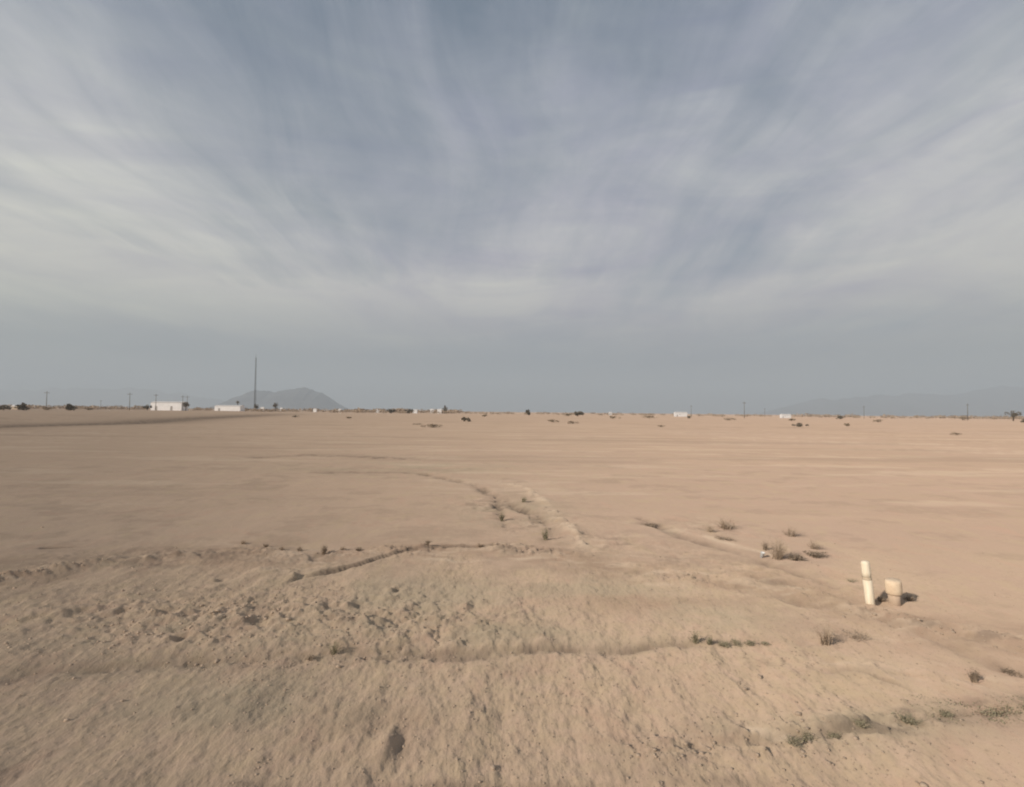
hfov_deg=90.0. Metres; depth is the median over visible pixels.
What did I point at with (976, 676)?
dry weed
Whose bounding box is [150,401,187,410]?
warehouse
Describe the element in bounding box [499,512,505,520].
dry weed
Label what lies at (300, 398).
hill
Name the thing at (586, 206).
sky
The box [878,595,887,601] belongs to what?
dry weed
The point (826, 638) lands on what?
dry shrub
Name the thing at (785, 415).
mobile home
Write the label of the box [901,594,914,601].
dry weed
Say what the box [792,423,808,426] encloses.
shrub
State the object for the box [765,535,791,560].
dry shrub
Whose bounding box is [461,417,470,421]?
shrub
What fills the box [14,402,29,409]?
shrub
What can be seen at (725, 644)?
green weed
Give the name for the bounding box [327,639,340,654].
dry weed
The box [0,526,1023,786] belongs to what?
soil clods
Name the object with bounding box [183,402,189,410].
tree
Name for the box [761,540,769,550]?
dry weed
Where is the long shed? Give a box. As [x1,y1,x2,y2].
[214,405,244,410]
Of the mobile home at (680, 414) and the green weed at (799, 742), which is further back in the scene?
the mobile home at (680, 414)
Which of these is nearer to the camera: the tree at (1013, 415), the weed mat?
the weed mat
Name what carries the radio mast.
on the ground
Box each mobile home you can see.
[674,412,686,416]
[780,414,790,417]
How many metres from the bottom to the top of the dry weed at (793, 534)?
0.280 m
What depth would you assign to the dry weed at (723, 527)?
11.06 m
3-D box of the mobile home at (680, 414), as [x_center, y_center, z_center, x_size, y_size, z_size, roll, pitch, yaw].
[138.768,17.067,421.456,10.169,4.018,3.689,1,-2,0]
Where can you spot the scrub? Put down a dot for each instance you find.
(400, 410)
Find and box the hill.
[203,387,349,409]
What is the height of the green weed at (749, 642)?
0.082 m
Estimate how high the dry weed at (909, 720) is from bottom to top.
0.074 m
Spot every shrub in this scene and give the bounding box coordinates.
[0,405,11,409]
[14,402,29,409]
[65,404,77,410]
[420,424,443,427]
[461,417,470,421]
[574,411,583,415]
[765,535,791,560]
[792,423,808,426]
[811,623,837,644]
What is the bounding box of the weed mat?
[905,688,1023,728]
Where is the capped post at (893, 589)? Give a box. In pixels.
[884,578,902,605]
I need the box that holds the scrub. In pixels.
[7,404,1023,419]
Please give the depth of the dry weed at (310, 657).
5.13 m
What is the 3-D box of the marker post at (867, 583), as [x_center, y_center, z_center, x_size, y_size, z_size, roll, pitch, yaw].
[4.665,2.525,6.709,0.109,0.647,0.108,-7,-7,28]
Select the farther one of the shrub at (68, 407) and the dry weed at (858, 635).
the shrub at (68, 407)
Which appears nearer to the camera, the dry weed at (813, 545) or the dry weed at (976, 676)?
the dry weed at (976, 676)
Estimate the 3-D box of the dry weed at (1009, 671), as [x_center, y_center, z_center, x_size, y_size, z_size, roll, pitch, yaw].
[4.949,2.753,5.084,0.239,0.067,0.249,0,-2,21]
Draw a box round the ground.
[0,407,1023,786]
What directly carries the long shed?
on the ground
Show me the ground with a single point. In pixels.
(140, 491)
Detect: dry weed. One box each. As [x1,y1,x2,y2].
[303,654,316,660]
[320,543,327,554]
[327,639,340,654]
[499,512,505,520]
[542,529,548,539]
[639,522,660,526]
[705,523,715,531]
[710,514,736,529]
[710,534,737,540]
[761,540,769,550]
[780,523,800,536]
[787,553,806,560]
[803,541,827,549]
[803,548,829,557]
[838,628,869,641]
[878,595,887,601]
[888,708,934,727]
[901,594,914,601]
[967,668,981,683]
[995,665,1022,676]
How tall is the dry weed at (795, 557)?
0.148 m
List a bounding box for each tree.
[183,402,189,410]
[1004,410,1021,420]
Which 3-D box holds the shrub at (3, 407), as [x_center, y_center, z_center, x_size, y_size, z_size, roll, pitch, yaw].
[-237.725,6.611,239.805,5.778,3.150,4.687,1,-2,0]
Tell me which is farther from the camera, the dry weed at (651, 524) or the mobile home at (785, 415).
the mobile home at (785, 415)
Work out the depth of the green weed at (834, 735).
3.97 m
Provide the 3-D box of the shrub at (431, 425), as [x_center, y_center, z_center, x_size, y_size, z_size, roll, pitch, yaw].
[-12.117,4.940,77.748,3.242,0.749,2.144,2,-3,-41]
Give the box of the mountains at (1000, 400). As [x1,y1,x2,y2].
[756,385,1023,416]
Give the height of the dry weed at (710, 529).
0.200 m
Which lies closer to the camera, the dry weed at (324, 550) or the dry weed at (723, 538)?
the dry weed at (324, 550)
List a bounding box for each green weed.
[691,629,699,643]
[705,635,712,644]
[717,638,730,647]
[744,637,755,645]
[780,733,804,747]
[798,731,818,743]
[825,730,841,738]
[850,715,872,728]
[935,707,957,718]
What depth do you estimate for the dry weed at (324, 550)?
8.79 m
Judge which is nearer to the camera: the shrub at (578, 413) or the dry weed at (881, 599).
the dry weed at (881, 599)
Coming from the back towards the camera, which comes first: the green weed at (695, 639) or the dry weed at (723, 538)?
the dry weed at (723, 538)
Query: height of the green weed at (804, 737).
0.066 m
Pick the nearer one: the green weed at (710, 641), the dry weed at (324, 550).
the green weed at (710, 641)
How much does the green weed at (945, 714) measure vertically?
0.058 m
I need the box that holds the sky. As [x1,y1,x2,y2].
[0,0,1023,413]
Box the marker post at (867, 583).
[860,560,874,604]
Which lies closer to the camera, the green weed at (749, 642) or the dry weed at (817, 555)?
the green weed at (749, 642)
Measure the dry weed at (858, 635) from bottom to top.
0.074 m
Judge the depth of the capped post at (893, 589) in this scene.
6.68 m
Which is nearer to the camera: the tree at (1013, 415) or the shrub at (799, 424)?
the shrub at (799, 424)
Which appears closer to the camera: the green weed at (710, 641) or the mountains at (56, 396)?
the green weed at (710, 641)
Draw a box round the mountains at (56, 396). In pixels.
[0,387,224,408]
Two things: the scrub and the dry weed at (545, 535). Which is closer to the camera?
the dry weed at (545, 535)
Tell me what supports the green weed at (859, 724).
on the ground
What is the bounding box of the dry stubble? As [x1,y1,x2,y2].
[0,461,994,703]
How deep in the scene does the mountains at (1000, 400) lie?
13519.21 m
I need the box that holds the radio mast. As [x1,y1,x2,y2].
[254,358,256,404]

